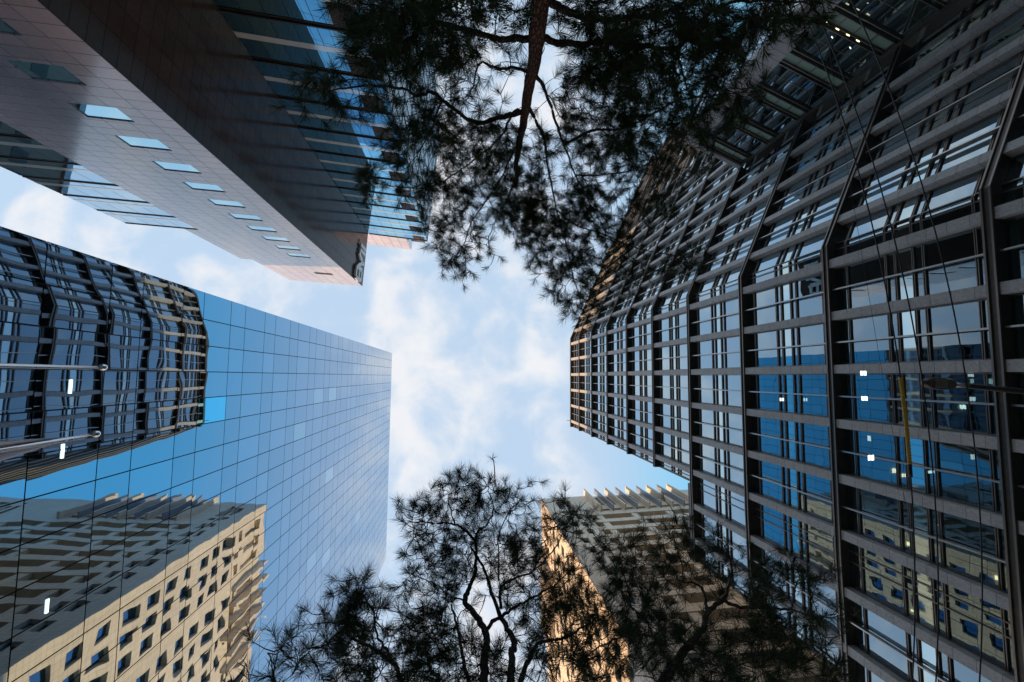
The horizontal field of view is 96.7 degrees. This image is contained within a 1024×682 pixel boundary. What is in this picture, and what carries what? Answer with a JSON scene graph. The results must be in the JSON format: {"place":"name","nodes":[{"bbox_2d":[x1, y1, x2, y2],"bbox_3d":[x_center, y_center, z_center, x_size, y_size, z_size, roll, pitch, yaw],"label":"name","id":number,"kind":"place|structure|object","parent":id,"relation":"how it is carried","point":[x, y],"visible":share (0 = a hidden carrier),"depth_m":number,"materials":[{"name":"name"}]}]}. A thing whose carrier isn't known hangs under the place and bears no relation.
{"place":"outdoors","nodes":[
{"label":"outdoors","id":0,"kind":"place"},
{"bbox_2d":[0,0,758,681],"label":"sky","id":1,"kind":"structure","parent":0,"point":[479,372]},
{"bbox_2d":[538,484,841,681],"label":"building","id":2,"kind":"structure","parent":0,"point":[621,510],"depth_m":84.07,"materials":[{"name":"beige concrete"}]},
{"bbox_2d":[567,0,1023,681],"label":"office tower","id":3,"kind":"structure","parent":0,"point":[741,386],"depth_m":25.61,"materials":[{"name":"grey metal"}]},
{"bbox_2d":[573,170,706,449],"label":"window","id":4,"kind":"structure","parent":3,"relation":"in","point":[618,321],"depth_m":67.63,"materials":[{"name":"blue glass"}]},
{"bbox_2d":[630,323,650,346],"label":"window","id":5,"kind":"structure","parent":3,"relation":"in","point":[646,328],"depth_m":55.19,"materials":[{"name":"blue glass"}]},
{"bbox_2d":[630,375,651,396],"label":"window","id":6,"kind":"structure","parent":3,"relation":"in","point":[644,380],"depth_m":54.61,"materials":[{"name":"blue glass"}]},
{"bbox_2d":[631,349,651,370],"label":"window","id":7,"kind":"structure","parent":3,"relation":"in","point":[645,354],"depth_m":54.88,"materials":[{"name":"glass"}]},
{"bbox_2d":[631,399,651,423],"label":"window","id":8,"kind":"structure","parent":3,"relation":"in","point":[645,406],"depth_m":54.48,"materials":[{"name":"blue glass"}]},
{"bbox_2d":[631,424,652,450],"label":"window","id":9,"kind":"structure","parent":3,"relation":"in","point":[638,430],"depth_m":54.16,"materials":[{"name":"blue glass"}]},
{"bbox_2d":[657,343,686,370],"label":"window","id":10,"kind":"structure","parent":3,"relation":"in","point":[680,363],"depth_m":46.61,"materials":[{"name":"blue glass"}]},
{"bbox_2d":[657,312,686,342],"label":"window","id":11,"kind":"structure","parent":3,"relation":"in","point":[680,319],"depth_m":46.92,"materials":[{"name":"blue glass"}]},
{"bbox_2d":[657,375,687,401],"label":"window","id":12,"kind":"structure","parent":3,"relation":"in","point":[680,394],"depth_m":46.44,"materials":[{"name":"glass"}]},
{"bbox_2d":[658,403,688,433],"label":"window","id":13,"kind":"structure","parent":3,"relation":"in","point":[681,412],"depth_m":46.14,"materials":[{"name":"blue glass"}]},
{"bbox_2d":[658,432,688,465],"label":"window","id":14,"kind":"structure","parent":3,"relation":"in","point":[677,442],"depth_m":45.96,"materials":[{"name":"blue glass"}]},
{"bbox_2d":[657,287,689,309],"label":"window","id":15,"kind":"structure","parent":3,"relation":"in","point":[668,300],"depth_m":47.26,"materials":[{"name":"glass"}]},
{"bbox_2d":[685,206,722,241],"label":"window","id":16,"kind":"structure","parent":3,"relation":"in","point":[717,211],"depth_m":48.27,"materials":[{"name":"blue glass"}]},
{"bbox_2d":[695,180,732,217],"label":"window","id":17,"kind":"structure","parent":3,"relation":"in","point":[728,185],"depth_m":48.63,"materials":[{"name":"glass"}]},
{"bbox_2d":[693,280,737,302],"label":"window","id":18,"kind":"structure","parent":3,"relation":"in","point":[732,287],"depth_m":38.76,"materials":[{"name":"blue glass"}]},
{"bbox_2d":[693,297,738,335],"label":"window","id":19,"kind":"structure","parent":3,"relation":"in","point":[730,306],"depth_m":38.55,"materials":[{"name":"blue glass"}]},
{"bbox_2d":[694,336,739,368],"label":"window","id":20,"kind":"structure","parent":3,"relation":"in","point":[728,344],"depth_m":38.30,"materials":[{"name":"blue glass"}]},
{"bbox_2d":[693,266,741,297],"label":"window","id":21,"kind":"structure","parent":3,"relation":"in","point":[730,276],"depth_m":38.94,"materials":[{"name":"blue glass"}]},
{"bbox_2d":[695,374,741,407],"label":"window","id":22,"kind":"structure","parent":3,"relation":"in","point":[729,381],"depth_m":38.03,"materials":[{"name":"blue glass"}]},
{"bbox_2d":[696,408,742,446],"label":"window","id":23,"kind":"structure","parent":3,"relation":"in","point":[730,420],"depth_m":37.81,"materials":[{"name":"blue glass"}]},
{"bbox_2d":[697,443,743,487],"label":"window","id":24,"kind":"structure","parent":3,"relation":"in","point":[728,458],"depth_m":37.56,"materials":[{"name":"blue glass"}]},
{"bbox_2d":[697,477,743,505],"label":"window","id":25,"kind":"structure","parent":3,"relation":"in","point":[732,496],"depth_m":37.46,"materials":[{"name":"glass"}]},
{"bbox_2d":[697,485,744,528],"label":"window","id":26,"kind":"structure","parent":3,"relation":"in","point":[732,511],"depth_m":37.29,"materials":[{"name":"blue glass"}]},
{"bbox_2d":[699,512,746,570],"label":"window","id":27,"kind":"structure","parent":3,"relation":"in","point":[738,538],"depth_m":36.02,"materials":[{"name":"blue glass"}]},
{"bbox_2d":[703,232,755,273],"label":"window","id":28,"kind":"structure","parent":3,"relation":"in","point":[748,239],"depth_m":39.13,"materials":[{"name":"glass"}]},
{"bbox_2d":[705,121,763,162],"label":"bay window","id":29,"kind":"structure","parent":3,"relation":"in","point":[739,149],"depth_m":42.32,"materials":[{"name":"black glass"}]},
{"bbox_2d":[715,199,768,244],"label":"window","id":30,"kind":"structure","parent":3,"relation":"in","point":[762,206],"depth_m":39.64,"materials":[{"name":"glass"}]},
{"bbox_2d":[727,168,780,215],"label":"window","id":31,"kind":"structure","parent":3,"relation":"in","point":[776,173],"depth_m":40.00,"materials":[{"name":"glass"}]},
{"bbox_2d":[721,97,793,143],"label":"bay window","id":32,"kind":"structure","parent":3,"relation":"in","point":[763,128],"depth_m":38.38,"materials":[{"name":"black glass"}]},
{"bbox_2d":[738,133,794,187],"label":"window","id":33,"kind":"structure","parent":3,"relation":"in","point":[789,140],"depth_m":40.35,"materials":[{"name":"black glass"}]},
{"bbox_2d":[747,251,821,285],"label":"window","id":34,"kind":"structure","parent":3,"relation":"in","point":[816,259],"depth_m":30.24,"materials":[{"name":"blue glass"}]},
{"bbox_2d":[747,272,823,325],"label":"window","id":35,"kind":"structure","parent":3,"relation":"in","point":[814,305],"depth_m":30.10,"materials":[{"name":"blue glass"}]},
{"bbox_2d":[749,322,825,367],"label":"window","id":36,"kind":"structure","parent":3,"relation":"in","point":[815,355],"depth_m":29.84,"materials":[{"name":"blue glass"}]},
{"bbox_2d":[748,232,826,278],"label":"window","id":37,"kind":"structure","parent":3,"relation":"in","point":[812,245],"depth_m":30.50,"materials":[{"name":"blue glass"}]},
{"bbox_2d":[746,64,830,120],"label":"bay window","id":38,"kind":"structure","parent":3,"relation":"in","point":[792,94],"depth_m":34.59,"materials":[{"name":"black glass"}]},
{"bbox_2d":[751,374,828,416],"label":"window","id":39,"kind":"structure","parent":3,"relation":"in","point":[784,383],"depth_m":29.63,"materials":[{"name":"blue glass"}]},
{"bbox_2d":[752,416,830,469],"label":"window","id":40,"kind":"structure","parent":3,"relation":"in","point":[802,432],"depth_m":29.37,"materials":[{"name":"blue glass"}]},
{"bbox_2d":[753,459,833,523],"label":"window","id":41,"kind":"structure","parent":3,"relation":"in","point":[815,485],"depth_m":29.13,"materials":[{"name":"blue glass"}]},
{"bbox_2d":[754,502,834,548],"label":"window","id":42,"kind":"structure","parent":3,"relation":"in","point":[819,535],"depth_m":28.97,"materials":[{"name":"blue glass"}]},
{"bbox_2d":[754,512,835,577],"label":"window","id":43,"kind":"structure","parent":3,"relation":"in","point":[768,529],"depth_m":28.97,"materials":[{"name":"blue glass"}]},
{"bbox_2d":[756,545,839,634],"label":"window","id":44,"kind":"structure","parent":3,"relation":"in","point":[800,602],"depth_m":28.17,"materials":[{"name":"blue glass"}]},
{"bbox_2d":[759,592,841,669],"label":"window","id":45,"kind":"structure","parent":3,"relation":"in","point":[784,611],"depth_m":27.98,"materials":[{"name":"blue glass"}]},
{"bbox_2d":[759,189,842,249],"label":"window","id":46,"kind":"structure","parent":3,"relation":"in","point":[833,198],"depth_m":30.84,"materials":[{"name":"blue glass"}]},
{"bbox_2d":[773,147,858,213],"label":"window","id":47,"kind":"structure","parent":3,"relation":"in","point":[840,161],"depth_m":31.24,"materials":[{"name":"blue glass"}]},
{"bbox_2d":[778,26,874,91],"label":"bay window","id":48,"kind":"structure","parent":3,"relation":"in","point":[809,65],"depth_m":31.15,"materials":[{"name":"black glass"}]},
{"bbox_2d":[787,106,873,178],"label":"window","id":49,"kind":"structure","parent":3,"relation":"in","point":[866,114],"depth_m":31.70,"materials":[{"name":"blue glass"}]},
{"bbox_2d":[800,63,889,144],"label":"window","id":50,"kind":"structure","parent":3,"relation":"in","point":[864,85],"depth_m":31.92,"materials":[{"name":"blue glass"}]},
{"bbox_2d":[856,661,884,681],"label":"window","id":51,"kind":"structure","parent":3,"relation":"in","point":[864,675],"depth_m":23.99,"materials":[{"name":"blue glass"}]},
{"bbox_2d":[824,0,936,55],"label":"bay window","id":52,"kind":"structure","parent":3,"relation":"in","point":[885,22],"depth_m":27.57,"materials":[{"name":"black glass"}]},
{"bbox_2d":[834,195,979,256],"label":"window","id":53,"kind":"structure","parent":3,"relation":"in","point":[972,207],"depth_m":21.68,"materials":[{"name":"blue glass"}]},
{"bbox_2d":[835,226,985,310],"bbox_3d":[19.024,-3.208,22.357,0.085,8.010,3.020,1,-95,-6],"label":"window","id":54,"kind":"structure","parent":3,"relation":"in","point":[969,273],"depth_m":21.50,"materials":[{"name":"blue glass"}]},
{"bbox_2d":[835,168,985,248],"bbox_3d":[19.372,-6.422,22.645,0.789,8.010,1.612,0,-95,-6],"label":"window","id":55,"kind":"structure","parent":3,"relation":"in","point":[966,187],"depth_m":21.84,"materials":[{"name":"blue glass"}]},
{"bbox_2d":[838,298,990,364],"bbox_3d":[18.993,-0.198,22.118,0.085,8.010,3.020,1,-95,-6],"label":"window","id":56,"kind":"structure","parent":3,"relation":"in","point":[975,345],"depth_m":21.25,"materials":[{"name":"blue glass"}]},
{"bbox_2d":[840,372,996,435],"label":"window","id":57,"kind":"structure","parent":3,"relation":"in","point":[941,416],"depth_m":21.21,"materials":[{"name":"blue glass"}]},
{"bbox_2d":[853,601,991,681],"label":"window","id":58,"kind":"structure","parent":3,"relation":"in","point":[950,669],"depth_m":21.89,"materials":[{"name":"blue glass"}]},
{"bbox_2d":[844,429,1001,513],"bbox_3d":[18.930,5.823,21.640,0.085,8.010,3.020,1,-95,-6],"label":"window","id":59,"kind":"structure","parent":3,"relation":"in","point":[947,456],"depth_m":20.76,"materials":[{"name":"blue glass"}]},
{"bbox_2d":[847,485,1007,592],"bbox_3d":[18.899,8.833,21.401,0.085,8.010,3.020,1,-95,-6],"label":"window","id":60,"kind":"structure","parent":3,"relation":"in","point":[963,531],"depth_m":20.56,"materials":[{"name":"blue glass"}]},
{"bbox_2d":[849,108,1005,210],"bbox_3d":[20.343,-8.591,22.914,0.085,8.010,3.020,25,-96,-3],"label":"window","id":61,"kind":"structure","parent":3,"relation":"in","point":[994,120],"depth_m":22.11,"materials":[{"name":"blue glass"}]},
{"bbox_2d":[848,542,1010,630],"bbox_3d":[18.878,10.912,21.236,0.097,8.010,1.150,0,-95,-6],"label":"window","id":62,"kind":"structure","parent":3,"relation":"in","point":[995,614],"depth_m":20.40,"materials":[{"name":"blue glass"}]},
{"bbox_2d":[849,556,1014,675],"bbox_3d":[18.872,12.412,21.118,0.085,8.010,1.870,0,-95,-6],"label":"window","id":63,"kind":"structure","parent":3,"relation":"in","point":[958,625],"depth_m":20.23,"materials":[{"name":"blue glass"}]},
{"bbox_2d":[866,50,1023,164],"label":"window","id":64,"kind":"structure","parent":3,"relation":"in","point":[1015,61],"depth_m":22.52,"materials":[{"name":"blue glass"}]},
{"bbox_2d":[883,6,1023,119],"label":"window","id":65,"kind":"structure","parent":3,"relation":"in","point":[1018,15],"depth_m":23.34,"materials":[{"name":"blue glass"}]},
{"bbox_2d":[899,0,1009,76],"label":"window","id":66,"kind":"structure","parent":3,"relation":"in","point":[966,10],"depth_m":25.12,"materials":[{"name":"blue glass"}]},
{"bbox_2d":[1001,179,1023,203],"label":"window","id":67,"kind":"structure","parent":3,"relation":"in","point":[1017,192],"depth_m":17.77,"materials":[{"name":"black glass"}]},
{"bbox_2d":[1002,153,1023,190],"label":"window","id":68,"kind":"structure","parent":3,"relation":"in","point":[1015,173],"depth_m":17.95,"materials":[{"name":"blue glass"}]},
{"bbox_2d":[1003,214,1023,279],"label":"window","id":69,"kind":"structure","parent":3,"relation":"in","point":[1014,226],"depth_m":17.66,"materials":[{"name":"black glass"}]},
{"bbox_2d":[1009,293,1023,358],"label":"window","id":70,"kind":"structure","parent":3,"relation":"in","point":[1017,300],"depth_m":17.53,"materials":[{"name":"black glass"}]},
{"bbox_2d":[1015,372,1023,438],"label":"window","id":71,"kind":"structure","parent":3,"relation":"in","point":[1020,375],"depth_m":17.38,"materials":[{"name":"black glass"}]},
{"bbox_2d":[798,0,915,681],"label":"overhead cable","id":72,"kind":"object","parent":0,"point":[895,346],"visible":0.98,"depth_m":7.98,"materials":[{"name":"black rubber"}]},
{"bbox_2d":[898,378,912,476],"bbox_3d":[6.809,1.487,7.861,0.077,0.101,1.702,-3,-94,-6],"label":"cable sleeve","id":73,"kind":"object","parent":72,"relation":"attached to","point":[906,426],"visible":1,"depth_m":7.84,"materials":[{"name":"yellow"}]},
{"bbox_2d":[816,9,938,681],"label":"overhead cable","id":74,"kind":"object","parent":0,"point":[917,355],"visible":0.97,"depth_m":7.96,"materials":[{"name":"black rubber"}]},
{"bbox_2d":[851,0,982,681],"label":"overhead cable","id":75,"kind":"object","parent":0,"point":[959,345],"visible":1,"depth_m":8.06,"materials":[{"name":"black rubber"}]},
{"label":"ground","id":76,"kind":"structure","parent":0,"visible":0},
{"bbox_2d":[0,430,100,452],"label":"flagpole","id":77,"kind":"object","parent":76,"relation":"on","point":[95,433],"visible":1,"depth_m":8.51,"materials":[{"name":"silver metal"}]},
{"bbox_2d":[0,437,63,460],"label":"flag","id":78,"kind":"object","parent":77,"relation":"hanging from","point":[7,455],"visible":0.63,"depth_m":7.98,"materials":[{"name":"grey fabric"}]},
{"bbox_2d":[0,363,107,370],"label":"flagpole","id":79,"kind":"object","parent":76,"relation":"on","point":[102,367],"visible":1,"depth_m":8.48,"materials":[{"name":"silver metal"}]},
{"bbox_2d":[0,226,391,681],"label":"mirror tower","id":80,"kind":"structure","parent":76,"relation":"on","point":[203,495],"depth_m":20.60,"materials":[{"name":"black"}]},
{"bbox_2d":[7,596,85,681],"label":"window pane","id":81,"kind":"structure","parent":80,"relation":"in","point":[28,648],"depth_m":14.59,"materials":[{"name":"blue glass"}]},
{"bbox_2d":[12,635,82,681],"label":"window pane","id":82,"kind":"structure","parent":80,"relation":"in","point":[63,665],"depth_m":15.15,"materials":[{"name":"blue glass"}]},
{"bbox_2d":[11,557,88,636],"bbox_3d":[-15.013,8.257,14.902,0.050,2.656,1.286,1,-95,-6],"label":"window pane","id":83,"kind":"structure","parent":80,"relation":"in","point":[68,584],"depth_m":14.73,"materials":[{"name":"blue glass"}]},
{"bbox_2d":[15,519,91,589],"bbox_3d":[-15.002,6.930,15.007,0.050,2.656,1.286,1,-95,-6],"label":"window pane","id":84,"kind":"structure","parent":80,"relation":"in","point":[39,558],"depth_m":14.81,"materials":[{"name":"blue glass"}]},
{"bbox_2d":[20,481,94,543],"bbox_3d":[-14.990,5.604,15.112,0.050,2.656,1.286,1,-95,-6],"label":"window pane","id":85,"kind":"structure","parent":80,"relation":"in","point":[45,514],"depth_m":14.92,"materials":[{"name":"blue glass"}]},
{"bbox_2d":[24,444,97,498],"bbox_3d":[-14.978,4.278,15.217,0.050,2.656,1.286,1,-95,-6],"label":"window pane","id":86,"kind":"structure","parent":80,"relation":"in","point":[45,472],"depth_m":15.01,"materials":[{"name":"blue glass"}]},
{"bbox_2d":[28,407,100,454],"bbox_3d":[-14.966,2.952,15.322,0.050,2.656,1.286,1,-95,-6],"label":"window pane","id":87,"kind":"structure","parent":80,"relation":"in","point":[81,421],"depth_m":15.22,"materials":[{"name":"blue glass"}]},
{"bbox_2d":[32,369,103,410],"bbox_3d":[-14.954,1.626,15.427,0.050,2.656,1.286,1,-95,-6],"label":"window pane","id":88,"kind":"structure","parent":80,"relation":"in","point":[51,387],"depth_m":15.22,"materials":[{"name":"blue glass"}]},
{"bbox_2d":[36,327,106,368],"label":"window pane","id":89,"kind":"structure","parent":80,"relation":"in","point":[55,346],"depth_m":15.35,"materials":[{"name":"blue glass"}]},
{"bbox_2d":[40,285,109,332],"bbox_3d":[-14.931,-1.027,15.637,0.050,2.656,1.286,1,-95,-6],"label":"window pane","id":90,"kind":"structure","parent":80,"relation":"in","point":[60,308],"depth_m":15.45,"materials":[{"name":"blue glass"}]},
{"bbox_2d":[43,244,111,297],"bbox_3d":[-14.919,-2.353,15.742,0.050,2.656,1.286,1,-95,-6],"label":"window pane","id":91,"kind":"structure","parent":80,"relation":"in","point":[64,268],"depth_m":15.55,"materials":[{"name":"blue glass"}]},
{"bbox_2d":[122,519,168,572],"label":"window pane","id":92,"kind":"structure","parent":80,"relation":"in","point":[139,547],"depth_m":19.10,"materials":[{"name":"blue glass"}]},
{"bbox_2d":[125,489,170,537],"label":"window pane","id":93,"kind":"structure","parent":80,"relation":"in","point":[142,514],"depth_m":19.23,"materials":[{"name":"blue glass"}]},
{"bbox_2d":[127,459,172,503],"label":"window pane","id":94,"kind":"structure","parent":80,"relation":"in","point":[146,481],"depth_m":19.32,"materials":[{"name":"blue glass"}]},
{"bbox_2d":[130,430,174,469],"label":"window pane","id":95,"kind":"structure","parent":80,"relation":"in","point":[148,449],"depth_m":19.42,"materials":[{"name":"blue glass"}]},
{"bbox_2d":[132,401,176,435],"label":"window pane","id":96,"kind":"structure","parent":80,"relation":"in","point":[152,417],"depth_m":19.52,"materials":[{"name":"blue glass"}]},
{"bbox_2d":[135,371,177,402],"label":"window pane","id":97,"kind":"structure","parent":80,"relation":"in","point":[151,386],"depth_m":19.62,"materials":[{"name":"blue glass"}]},
{"bbox_2d":[137,338,179,370],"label":"window pane","id":98,"kind":"structure","parent":80,"relation":"in","point":[152,354],"depth_m":19.76,"materials":[{"name":"blue glass"}]},
{"bbox_2d":[139,306,181,341],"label":"window pane","id":99,"kind":"structure","parent":80,"relation":"in","point":[156,324],"depth_m":19.85,"materials":[{"name":"blue glass"}]},
{"bbox_2d":[142,274,183,313],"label":"window pane","id":100,"kind":"structure","parent":80,"relation":"in","point":[157,293],"depth_m":19.96,"materials":[{"name":"blue glass"}]},
{"bbox_2d":[0,228,391,681],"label":"window pane","id":101,"kind":"structure","parent":80,"relation":"in","point":[264,580],"depth_m":25.07,"materials":[{"name":"blue glass"}]},
{"bbox_2d":[196,396,225,424],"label":"window pane","id":102,"kind":"structure","parent":80,"relation":"in","point":[208,409],"depth_m":23.90,"materials":[{"name":"blue glass"}]},
{"bbox_2d":[0,0,438,285],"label":"granite tower","id":103,"kind":"structure","parent":76,"relation":"on","point":[149,112],"depth_m":31.80,"materials":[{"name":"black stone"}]},
{"bbox_2d":[7,60,84,83],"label":"window","id":104,"kind":"structure","parent":103,"relation":"in","point":[34,70],"depth_m":22.10,"materials":[{"name":"blue glass"}]},
{"bbox_2d":[69,103,132,120],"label":"window","id":105,"kind":"structure","parent":103,"relation":"in","point":[89,110],"depth_m":25.45,"materials":[{"name":"blue glass"}]},
{"bbox_2d":[116,135,169,149],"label":"window","id":106,"kind":"structure","parent":103,"relation":"in","point":[132,141],"depth_m":28.79,"materials":[{"name":"blue glass"}]},
{"bbox_2d":[153,161,199,172],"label":"window","id":107,"kind":"structure","parent":103,"relation":"in","point":[167,166],"depth_m":32.15,"materials":[{"name":"blue glass"}]},
{"bbox_2d":[222,452,603,681],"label":"pine tree","id":108,"kind":"object","parent":76,"relation":"on","point":[347,621],"visible":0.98,"depth_m":5.79,"materials":[{"name":"green plant"}]},
{"bbox_2d":[269,0,843,332],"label":"pine tree","id":109,"kind":"object","parent":76,"relation":"on","point":[626,59],"visible":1,"depth_m":6.43,"materials":[{"name":"green plant"}]},
{"bbox_2d":[528,486,869,681],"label":"pine tree","id":110,"kind":"object","parent":76,"relation":"on","point":[771,634],"visible":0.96,"depth_m":6.01,"materials":[{"name":"green plant"}]},
{"bbox_2d":[921,377,1023,393],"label":"street lamp","id":111,"kind":"object","parent":76,"relation":"on","point":[937,383],"visible":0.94,"depth_m":8.41,"materials":[{"name":"grey metal"}]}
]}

